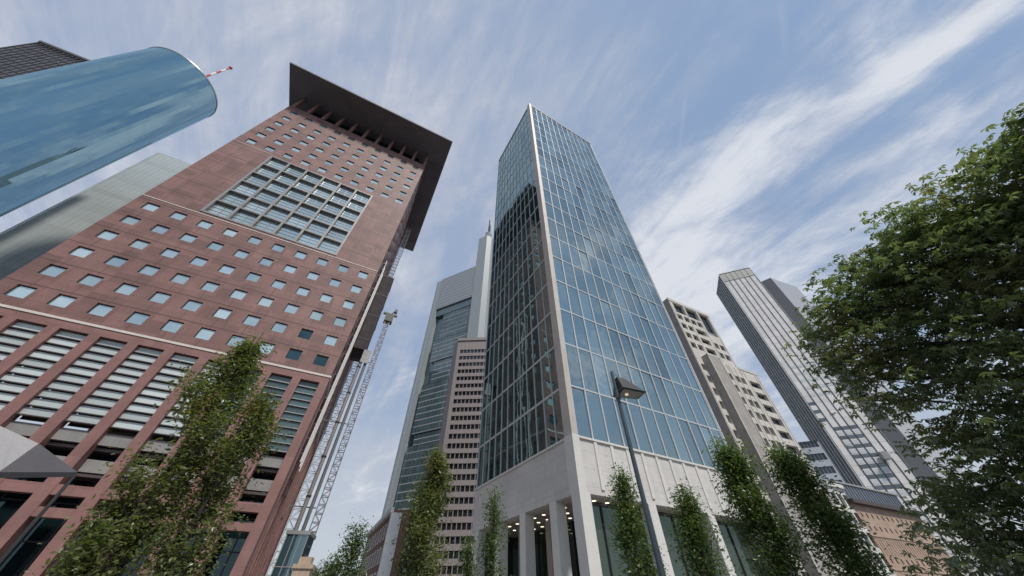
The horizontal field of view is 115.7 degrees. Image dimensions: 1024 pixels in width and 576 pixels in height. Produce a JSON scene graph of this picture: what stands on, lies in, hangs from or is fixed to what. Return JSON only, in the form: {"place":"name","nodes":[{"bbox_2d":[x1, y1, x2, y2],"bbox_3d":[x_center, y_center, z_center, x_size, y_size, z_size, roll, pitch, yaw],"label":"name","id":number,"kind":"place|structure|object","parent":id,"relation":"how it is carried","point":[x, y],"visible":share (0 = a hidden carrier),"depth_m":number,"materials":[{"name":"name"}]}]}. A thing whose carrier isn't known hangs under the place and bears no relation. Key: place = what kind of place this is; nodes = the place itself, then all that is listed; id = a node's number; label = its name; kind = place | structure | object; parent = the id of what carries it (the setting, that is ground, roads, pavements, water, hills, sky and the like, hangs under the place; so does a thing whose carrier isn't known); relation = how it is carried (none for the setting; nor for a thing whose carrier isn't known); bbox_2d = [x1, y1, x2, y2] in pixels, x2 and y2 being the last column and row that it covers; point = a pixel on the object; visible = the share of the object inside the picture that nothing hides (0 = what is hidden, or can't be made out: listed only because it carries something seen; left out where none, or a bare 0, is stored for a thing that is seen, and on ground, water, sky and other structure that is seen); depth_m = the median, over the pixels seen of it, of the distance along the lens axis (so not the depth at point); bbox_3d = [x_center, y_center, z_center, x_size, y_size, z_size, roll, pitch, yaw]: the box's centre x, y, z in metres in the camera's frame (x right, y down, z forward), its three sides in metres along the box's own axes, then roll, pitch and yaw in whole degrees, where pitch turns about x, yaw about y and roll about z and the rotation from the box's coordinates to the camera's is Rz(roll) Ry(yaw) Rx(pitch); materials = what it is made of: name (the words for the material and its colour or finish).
{"place":"outdoors","nodes":[
{"label":"outdoors","id":0,"kind":"place"},
{"bbox_2d":[24,477,154,575],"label":"columnar tree","id":1,"kind":"object","parent":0,"point":[111,508],"visible":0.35,"depth_m":8.38,"materials":[{"name":"green plant"}]},
{"bbox_2d":[45,331,276,575],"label":"columnar tree","id":2,"kind":"object","parent":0,"point":[240,359],"visible":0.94,"depth_m":9.36,"materials":[{"name":"green plant"}]},
{"bbox_2d":[122,385,292,575],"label":"columnar tree","id":3,"kind":"object","parent":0,"point":[218,469],"visible":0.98,"depth_m":9.30,"materials":[{"name":"green plant"}]},
{"bbox_2d":[291,557,315,575],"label":"sandstone pavilion","id":4,"kind":"structure","parent":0,"point":[305,566],"depth_m":37.88,"materials":[{"name":"beige stone"}]},
{"bbox_2d":[386,443,458,575],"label":"columnar tree","id":5,"kind":"object","parent":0,"point":[419,526],"visible":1,"depth_m":12.95,"materials":[{"name":"green plant"}]},
{"bbox_2d":[422,337,486,575],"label":"banded office block","id":6,"kind":"structure","parent":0,"point":[460,431],"depth_m":112.72,"materials":[{"name":"concrete"}]},
{"bbox_2d":[474,483,510,575],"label":"columnar tree","id":7,"kind":"object","parent":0,"point":[489,554],"visible":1,"depth_m":13.10,"materials":[{"name":"green plant"}]},
{"bbox_2d":[0,0,1023,575],"label":"sky","id":8,"kind":"structure","parent":0,"point":[725,136],"materials":[{"name":"blue"}]},
{"bbox_2d":[472,103,769,575],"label":"glass tower","id":9,"kind":"structure","parent":0,"point":[577,313],"depth_m":34.24,"materials":[{"name":"glass"}]},
{"bbox_2d":[600,456,670,575],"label":"columnar tree","id":10,"kind":"object","parent":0,"point":[628,520],"visible":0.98,"depth_m":10.66,"materials":[{"name":"green plant"}]},
{"bbox_2d":[610,371,665,575],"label":"street lamp","id":11,"kind":"object","parent":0,"point":[623,388],"visible":1,"depth_m":9.50,"materials":[{"name":"metal"}]},
{"bbox_2d":[664,476,753,575],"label":"columnar tree","id":12,"kind":"object","parent":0,"point":[690,534],"visible":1,"depth_m":10.40,"materials":[{"name":"green plant"}]},
{"bbox_2d":[701,430,821,575],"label":"columnar tree","id":13,"kind":"object","parent":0,"point":[740,485],"visible":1,"depth_m":10.66,"materials":[{"name":"green plant"}]},
{"bbox_2d":[748,440,902,575],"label":"columnar tree","id":14,"kind":"object","parent":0,"point":[837,530],"visible":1,"depth_m":10.14,"materials":[{"name":"green plant"}]},
{"bbox_2d":[781,102,1023,575],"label":"broad tree","id":15,"kind":"object","parent":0,"point":[961,231],"visible":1,"depth_m":8.83,"materials":[{"name":"green plant"}]},
{"bbox_3d":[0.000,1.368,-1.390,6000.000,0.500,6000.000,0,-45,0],"label":"ground","id":16,"kind":"structure","parent":0,"visible":0},
{"bbox_2d":[0,426,76,563],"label":"entrance canopy","id":17,"kind":"object","parent":16,"relation":"on","point":[22,456],"visible":1,"depth_m":16.30,"materials":[{"name":"metal"}]},
{"bbox_2d":[0,40,89,78],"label":"dark grid tower","id":18,"kind":"structure","parent":16,"relation":"on","point":[22,59],"depth_m":148.17,"materials":[{"name":"metal"}]},
{"bbox_2d":[8,44,76,68],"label":"window","id":19,"kind":"structure","parent":18,"relation":"in","point":[29,44],"depth_m":150.73,"materials":[{"name":"black glass"}]},
{"bbox_2d":[0,153,191,279],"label":"grey green tower","id":20,"kind":"structure","parent":16,"relation":"on","point":[27,241],"depth_m":167.60,"materials":[{"name":"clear glass"}]},
{"bbox_2d":[0,46,232,216],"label":"round glass tower","id":21,"kind":"structure","parent":16,"relation":"on","point":[61,126],"depth_m":124.50,"materials":[{"name":"glass"}]},
{"bbox_2d":[381,220,492,575],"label":"triangular tower","id":22,"kind":"structure","parent":16,"relation":"on","point":[460,307],"depth_m":208.67,"materials":[{"name":"glass"}]},
{"bbox_2d":[452,530,482,575],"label":"columnar tree","id":23,"kind":"object","parent":16,"relation":"on","point":[468,559],"visible":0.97,"depth_m":14.47,"materials":[{"name":"green plant"}]},
{"bbox_2d":[663,297,872,575],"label":"concrete block","id":24,"kind":"structure","parent":16,"relation":"on","point":[742,405],"depth_m":69.93,"materials":[{"name":"beige concrete"}]},
{"bbox_2d":[798,440,844,482],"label":"podium block","id":25,"kind":"structure","parent":16,"relation":"on","point":[829,471],"depth_m":88.01,"materials":[{"name":"white concrete"}]},
{"bbox_2d":[716,267,993,575],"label":"striped tower","id":26,"kind":"structure","parent":16,"relation":"on","point":[857,453],"depth_m":140.73,"materials":[{"name":"metal"}]},
{"bbox_2d":[821,481,896,575],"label":"white framed wing","id":27,"kind":"structure","parent":16,"relation":"on","point":[839,496],"depth_m":62.61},
{"bbox_2d":[827,480,955,575],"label":"brown brick building","id":28,"kind":"structure","parent":16,"relation":"on","point":[878,509],"depth_m":65.37,"materials":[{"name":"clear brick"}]},
{"bbox_2d":[762,278,1021,574],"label":"plain grey tower","id":29,"kind":"structure","parent":16,"relation":"on","point":[787,297],"depth_m":197.08,"materials":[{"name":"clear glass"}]},
{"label":"plaza","id":30,"kind":"structure","parent":0,"visible":0},
{"bbox_2d":[0,62,452,575],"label":"red stone tower","id":31,"kind":"structure","parent":30,"relation":"on","point":[297,217],"depth_m":46.80,"materials":[{"name":"stone"}]},
{"bbox_2d":[5,285,35,297],"bbox_3d":[-58.824,0.511,38.589,1.720,1.720,0.150,20,-49,-18],"label":"window","id":32,"kind":"structure","parent":31,"relation":"in","point":[20,291],"depth_m":38.60,"materials":[{"name":"glass"}]},
{"bbox_2d":[38,265,66,276],"bbox_3d":[-58.823,-2.118,41.260,1.720,1.720,0.150,20,-49,-18],"label":"window","id":33,"kind":"structure","parent":31,"relation":"in","point":[52,270],"depth_m":41.27,"materials":[{"name":"glass"}]},
{"bbox_2d":[47,294,76,307],"bbox_3d":[-55.528,1.694,39.751,1.720,1.720,0.150,20,-49,-18],"label":"window","id":34,"kind":"structure","parent":31,"relation":"in","point":[61,300],"depth_m":39.77,"materials":[{"name":"glass"}]},
{"bbox_2d":[68,246,94,257],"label":"window","id":35,"kind":"structure","parent":31,"relation":"in","point":[82,252],"depth_m":44.03,"materials":[{"name":"glass"}]},
{"bbox_2d":[77,274,103,285],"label":"window","id":36,"kind":"structure","parent":31,"relation":"in","point":[91,280],"depth_m":42.45,"materials":[{"name":"glass"}]},
{"bbox_2d":[87,303,113,316],"bbox_3d":[-52.232,2.875,40.917,1.720,1.720,0.150,20,-49,-18],"label":"window","id":37,"kind":"structure","parent":31,"relation":"in","point":[100,309],"depth_m":40.94,"materials":[{"name":"glass"}]},
{"bbox_2d":[96,230,118,239],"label":"window","id":38,"kind":"structure","parent":31,"relation":"in","point":[108,235],"depth_m":46.86,"materials":[{"name":"glass"}]},
{"bbox_2d":[104,256,127,266],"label":"window","id":39,"kind":"structure","parent":31,"relation":"in","point":[116,261],"depth_m":45.20,"materials":[{"name":"glass"}]},
{"bbox_2d":[113,283,137,294],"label":"window","id":40,"kind":"structure","parent":31,"relation":"in","point":[126,289],"depth_m":43.61,"materials":[{"name":"glass"}]},
{"bbox_2d":[120,216,140,224],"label":"window","id":41,"kind":"structure","parent":31,"relation":"in","point":[130,220],"depth_m":49.64,"materials":[{"name":"glass"}]},
{"bbox_2d":[125,312,149,324],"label":"window","id":42,"kind":"structure","parent":31,"relation":"in","point":[136,318],"depth_m":42.09,"materials":[{"name":"glass"}]},
{"bbox_2d":[128,239,149,248],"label":"window","id":43,"kind":"structure","parent":31,"relation":"in","point":[139,244],"depth_m":48.03,"materials":[{"name":"glass"}]},
{"bbox_2d":[138,265,160,275],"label":"window","id":44,"kind":"structure","parent":31,"relation":"in","point":[148,270],"depth_m":46.37,"materials":[{"name":"glass"}]},
{"bbox_2d":[149,292,170,303],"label":"window","id":45,"kind":"structure","parent":31,"relation":"in","point":[159,297],"depth_m":44.78,"materials":[{"name":"glass"}]},
{"bbox_2d":[150,225,169,233],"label":"window","id":46,"kind":"structure","parent":31,"relation":"in","point":[160,229],"depth_m":50.83,"materials":[{"name":"glass"}]},
{"bbox_2d":[159,248,179,257],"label":"window","id":47,"kind":"structure","parent":31,"relation":"in","point":[171,253],"depth_m":49.19,"materials":[{"name":"glass"}]},
{"bbox_2d":[160,320,183,332],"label":"window","id":48,"kind":"structure","parent":31,"relation":"in","point":[171,326],"depth_m":43.25,"materials":[{"name":"glass"}]},
{"bbox_2d":[170,273,189,283],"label":"window","id":49,"kind":"structure","parent":31,"relation":"in","point":[178,278],"depth_m":47.54,"materials":[{"name":"glass"}]},
{"bbox_2d":[182,300,202,311],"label":"window","id":50,"kind":"structure","parent":31,"relation":"in","point":[191,305],"depth_m":45.95,"materials":[{"name":"glass"}]},
{"bbox_2d":[190,256,207,266],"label":"window","id":51,"kind":"structure","parent":31,"relation":"in","point":[198,261],"depth_m":50.37,"materials":[{"name":"glass"}]},
{"bbox_2d":[194,328,215,339],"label":"window","id":52,"kind":"structure","parent":31,"relation":"in","point":[204,333],"depth_m":44.43,"materials":[{"name":"glass"}]},
{"bbox_2d":[200,281,219,291],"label":"window","id":53,"kind":"structure","parent":31,"relation":"in","point":[208,286],"depth_m":48.70,"materials":[{"name":"glass"}]},
{"bbox_2d":[208,203,234,216],"bbox_3d":[-52.537,-13.870,58.197,3.153,3.433,0.150,20,-49,-19],"label":"grid window","id":54,"kind":"structure","parent":31,"relation":"in","point":[219,209],"depth_m":58.33,"materials":[{"name":"glass"}]},
{"bbox_2d":[213,308,231,318],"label":"window","id":55,"kind":"structure","parent":31,"relation":"in","point":[223,313],"depth_m":47.12,"materials":[{"name":"glass"}]},
{"bbox_2d":[218,265,234,274],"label":"window","id":56,"kind":"structure","parent":31,"relation":"in","point":[226,269],"depth_m":51.51,"materials":[{"name":"glass"}]},
{"bbox_2d":[222,193,247,205],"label":"grid window","id":57,"kind":"structure","parent":31,"relation":"in","point":[232,198],"depth_m":61.09,"materials":[{"name":"glass"}]},
{"bbox_2d":[226,335,245,346],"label":"window","id":58,"kind":"structure","parent":31,"relation":"in","point":[231,341],"depth_m":45.60,"materials":[{"name":"glass"}]},
{"bbox_2d":[229,289,247,299],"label":"window","id":59,"kind":"structure","parent":31,"relation":"in","point":[238,294],"depth_m":49.87,"materials":[{"name":"glass"}]},
{"bbox_2d":[232,211,257,224],"bbox_3d":[-49.294,-12.706,59.343,3.153,3.433,0.150,19,-48,-18],"label":"grid window","id":60,"kind":"structure","parent":31,"relation":"in","point":[243,217],"depth_m":59.47,"materials":[{"name":"glass"}]},
{"bbox_2d":[235,183,257,195],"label":"grid window","id":61,"kind":"structure","parent":31,"relation":"in","point":[243,188],"depth_m":63.84,"materials":[{"name":"glass"}]},
{"bbox_2d":[243,315,260,325],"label":"window","id":62,"kind":"structure","parent":31,"relation":"in","point":[250,320],"depth_m":48.29,"materials":[{"name":"glass"}]},
{"bbox_2d":[244,200,268,213],"bbox_3d":[-49.297,-15.394,62.082,3.153,3.433,0.150,20,-49,-18],"label":"grid window","id":63,"kind":"structure","parent":31,"relation":"in","point":[254,206],"depth_m":62.24,"materials":[{"name":"glass"}]},
{"bbox_2d":[246,175,268,186],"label":"grid window","id":64,"kind":"structure","parent":31,"relation":"in","point":[254,179],"depth_m":66.58,"materials":[{"name":"glass"}]},
{"bbox_2d":[257,296,273,306],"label":"window","id":65,"kind":"structure","parent":31,"relation":"in","point":[264,301],"depth_m":51.03,"materials":[{"name":"glass"}]},
{"bbox_2d":[254,218,278,232],"bbox_3d":[-46.044,-11.542,60.487,3.153,3.433,0.150,20,-49,-18],"label":"grid window","id":66,"kind":"structure","parent":31,"relation":"in","point":[267,225],"depth_m":60.65,"materials":[{"name":"glass"}]},
{"bbox_2d":[256,191,278,202],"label":"grid window","id":67,"kind":"structure","parent":31,"relation":"in","point":[265,196],"depth_m":65.01,"materials":[{"name":"glass"}]},
{"bbox_2d":[257,167,277,177],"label":"grid window","id":68,"kind":"structure","parent":31,"relation":"in","point":[265,171],"depth_m":69.35,"materials":[{"name":"glass"}]},
{"bbox_2d":[267,159,286,169],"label":"grid window","id":69,"kind":"structure","parent":31,"relation":"in","point":[273,163],"depth_m":72.10,"materials":[{"name":"glass"}]},
{"bbox_2d":[267,182,287,193],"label":"grid window","id":70,"kind":"structure","parent":31,"relation":"in","point":[276,187],"depth_m":67.76,"materials":[{"name":"glass"}]},
{"bbox_2d":[266,208,289,220],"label":"grid window","id":71,"kind":"structure","parent":31,"relation":"in","point":[275,213],"depth_m":63.39,"materials":[{"name":"glass"}]},
{"bbox_2d":[271,322,287,332],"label":"window","id":72,"kind":"structure","parent":31,"relation":"in","point":[277,327],"depth_m":49.44,"materials":[{"name":"glass"}]},
{"bbox_2d":[276,174,296,184],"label":"grid window","id":73,"kind":"structure","parent":31,"relation":"in","point":[286,179],"depth_m":70.47,"materials":[{"name":"glass"}]},
{"bbox_2d":[277,198,297,210],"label":"grid window","id":74,"kind":"structure","parent":31,"relation":"in","point":[285,203],"depth_m":66.15,"materials":[{"name":"glass"}]},
{"bbox_2d":[277,226,300,239],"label":"grid window","id":75,"kind":"structure","parent":31,"relation":"in","point":[287,232],"depth_m":61.79,"materials":[{"name":"glass"}]},
{"bbox_2d":[284,304,298,313],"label":"window","id":76,"kind":"structure","parent":31,"relation":"in","point":[290,308],"depth_m":52.20,"materials":[{"name":"glass"}]},
{"bbox_2d":[285,348,302,360],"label":"window","id":77,"kind":"structure","parent":31,"relation":"in","point":[293,354],"depth_m":47.93,"materials":[{"name":"glass"}]},
{"bbox_2d":[285,167,303,176],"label":"grid window","id":78,"kind":"structure","parent":31,"relation":"in","point":[291,170],"depth_m":73.27,"materials":[{"name":"glass"}]},
{"bbox_2d":[286,189,306,200],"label":"grid window","id":79,"kind":"structure","parent":31,"relation":"in","point":[294,194],"depth_m":68.91,"materials":[{"name":"glass"}]},
{"bbox_2d":[287,215,308,227],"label":"grid window","id":80,"kind":"structure","parent":31,"relation":"in","point":[295,220],"depth_m":64.56,"materials":[{"name":"glass"}]},
{"bbox_2d":[295,181,313,191],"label":"grid window","id":81,"kind":"structure","parent":31,"relation":"in","point":[302,185],"depth_m":71.66,"materials":[{"name":"glass"}]},
{"bbox_2d":[297,329,313,339],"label":"window","id":82,"kind":"structure","parent":31,"relation":"in","point":[306,334],"depth_m":50.62,"materials":[{"name":"glass"}]},
{"bbox_2d":[297,205,317,217],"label":"grid window","id":83,"kind":"structure","parent":31,"relation":"in","point":[304,210],"depth_m":67.29,"materials":[{"name":"glass"}]},
{"bbox_2d":[298,233,320,246],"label":"grid window","id":84,"kind":"structure","parent":31,"relation":"in","point":[308,239],"depth_m":62.95,"materials":[{"name":"glass"}]},
{"bbox_2d":[303,173,321,183],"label":"grid window","id":85,"kind":"structure","parent":31,"relation":"in","point":[309,177],"depth_m":74.41,"materials":[{"name":"glass"}]},
{"bbox_2d":[305,196,324,207],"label":"grid window","id":86,"kind":"structure","parent":31,"relation":"in","point":[313,201],"depth_m":70.03,"materials":[{"name":"glass"}]},
{"bbox_2d":[307,222,328,234],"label":"grid window","id":87,"kind":"structure","parent":31,"relation":"in","point":[314,227],"depth_m":65.69,"materials":[{"name":"glass"}]},
{"bbox_2d":[313,355,328,366],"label":"window","id":88,"kind":"structure","parent":31,"relation":"in","point":[320,360],"depth_m":49.11,"materials":[{"name":"glass"}]},
{"bbox_2d":[313,188,330,198],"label":"grid window","id":89,"kind":"structure","parent":31,"relation":"in","point":[320,192],"depth_m":72.81,"materials":[{"name":"glass"}]},
{"bbox_2d":[316,212,335,223],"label":"grid window","id":90,"kind":"structure","parent":31,"relation":"in","point":[323,217],"depth_m":68.45,"materials":[{"name":"glass"}]},
{"bbox_2d":[319,239,339,253],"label":"grid window","id":91,"kind":"structure","parent":31,"relation":"in","point":[329,246],"depth_m":64.06,"materials":[{"name":"glass"}]},
{"bbox_2d":[321,180,337,189],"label":"grid window","id":92,"kind":"structure","parent":31,"relation":"in","point":[327,184],"depth_m":75.58,"materials":[{"name":"glass"}]},
{"bbox_2d":[323,335,337,345],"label":"window","id":93,"kind":"structure","parent":31,"relation":"in","point":[330,340],"depth_m":51.75,"materials":[{"name":"glass"}]},
{"bbox_2d":[324,203,341,214],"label":"grid window","id":94,"kind":"structure","parent":31,"relation":"in","point":[332,208],"depth_m":71.19,"materials":[{"name":"glass"}]},
{"bbox_2d":[327,229,346,241],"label":"grid window","id":95,"kind":"structure","parent":31,"relation":"in","point":[334,234],"depth_m":66.84,"materials":[{"name":"glass"}]},
{"bbox_2d":[331,194,348,204],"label":"grid window","id":96,"kind":"structure","parent":31,"relation":"in","point":[336,198],"depth_m":73.96,"materials":[{"name":"glass"}]},
{"bbox_2d":[299,261,386,471],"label":"mast climber rails","id":97,"kind":"object","parent":31,"relation":"attached to","point":[341,367],"visible":1,"depth_m":54.97,"materials":[{"name":"metal"}]},
{"bbox_2d":[334,218,352,230],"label":"grid window","id":98,"kind":"structure","parent":31,"relation":"in","point":[343,224],"depth_m":69.62,"materials":[{"name":"glass"}]},
{"bbox_2d":[341,209,358,220],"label":"grid window","id":99,"kind":"structure","parent":31,"relation":"in","point":[351,215],"depth_m":72.36,"materials":[{"name":"glass"}]},
{"bbox_2d":[347,201,363,211],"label":"grid window","id":100,"kind":"structure","parent":31,"relation":"in","point":[354,205],"depth_m":75.07,"materials":[{"name":"glass"}]},
{"bbox_2d":[350,275,393,363],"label":"hoist enclosure","id":101,"kind":"object","parent":31,"relation":"attached to","point":[361,351],"visible":0.99,"depth_m":77.29,"materials":[{"name":"metal"}]},
{"bbox_2d":[270,530,316,575],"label":"site cabin","id":102,"kind":"object","parent":30,"relation":"on","point":[296,545],"visible":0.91,"depth_m":40.13,"materials":[{"name":"teal glass"}]},
{"bbox_2d":[293,359,365,530],"bbox_3d":[-32.672,29.542,57.004,1.663,43.000,0.773,20,-49,-18],"label":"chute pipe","id":103,"kind":"object","parent":30,"relation":"on","point":[308,495],"visible":0.85,"depth_m":56.97,"materials":[{"name":"metal"}]},
{"bbox_2d":[313,550,349,575],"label":"distant tree","id":104,"kind":"object","parent":30,"relation":"on","point":[325,570],"visible":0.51,"depth_m":31.71,"materials":[{"name":"green plant"}]},
{"bbox_2d":[265,228,410,575],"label":"scaffold tower","id":105,"kind":"structure","parent":30,"relation":"on","point":[313,460],"depth_m":67.56,"materials":[{"name":"grey metal"}]},
{"bbox_2d":[287,309,397,534],"bbox_3d":[-33.478,25.632,64.391,7.000,59.073,1.600,20,-49,-18],"label":"hoist mast","id":106,"kind":"object","parent":30,"relation":"on","point":[388,319],"visible":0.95,"depth_m":63.62,"materials":[{"name":"metal"}]},
{"bbox_2d":[321,512,373,575],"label":"distant tree","id":107,"kind":"object","parent":30,"relation":"on","point":[353,555],"visible":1,"depth_m":31.58,"materials":[{"name":"green plant"}]},
{"bbox_2d":[360,507,409,575],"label":"white windowed house","id":108,"kind":"structure","parent":30,"relation":"on","point":[385,527],"depth_m":54.91,"materials":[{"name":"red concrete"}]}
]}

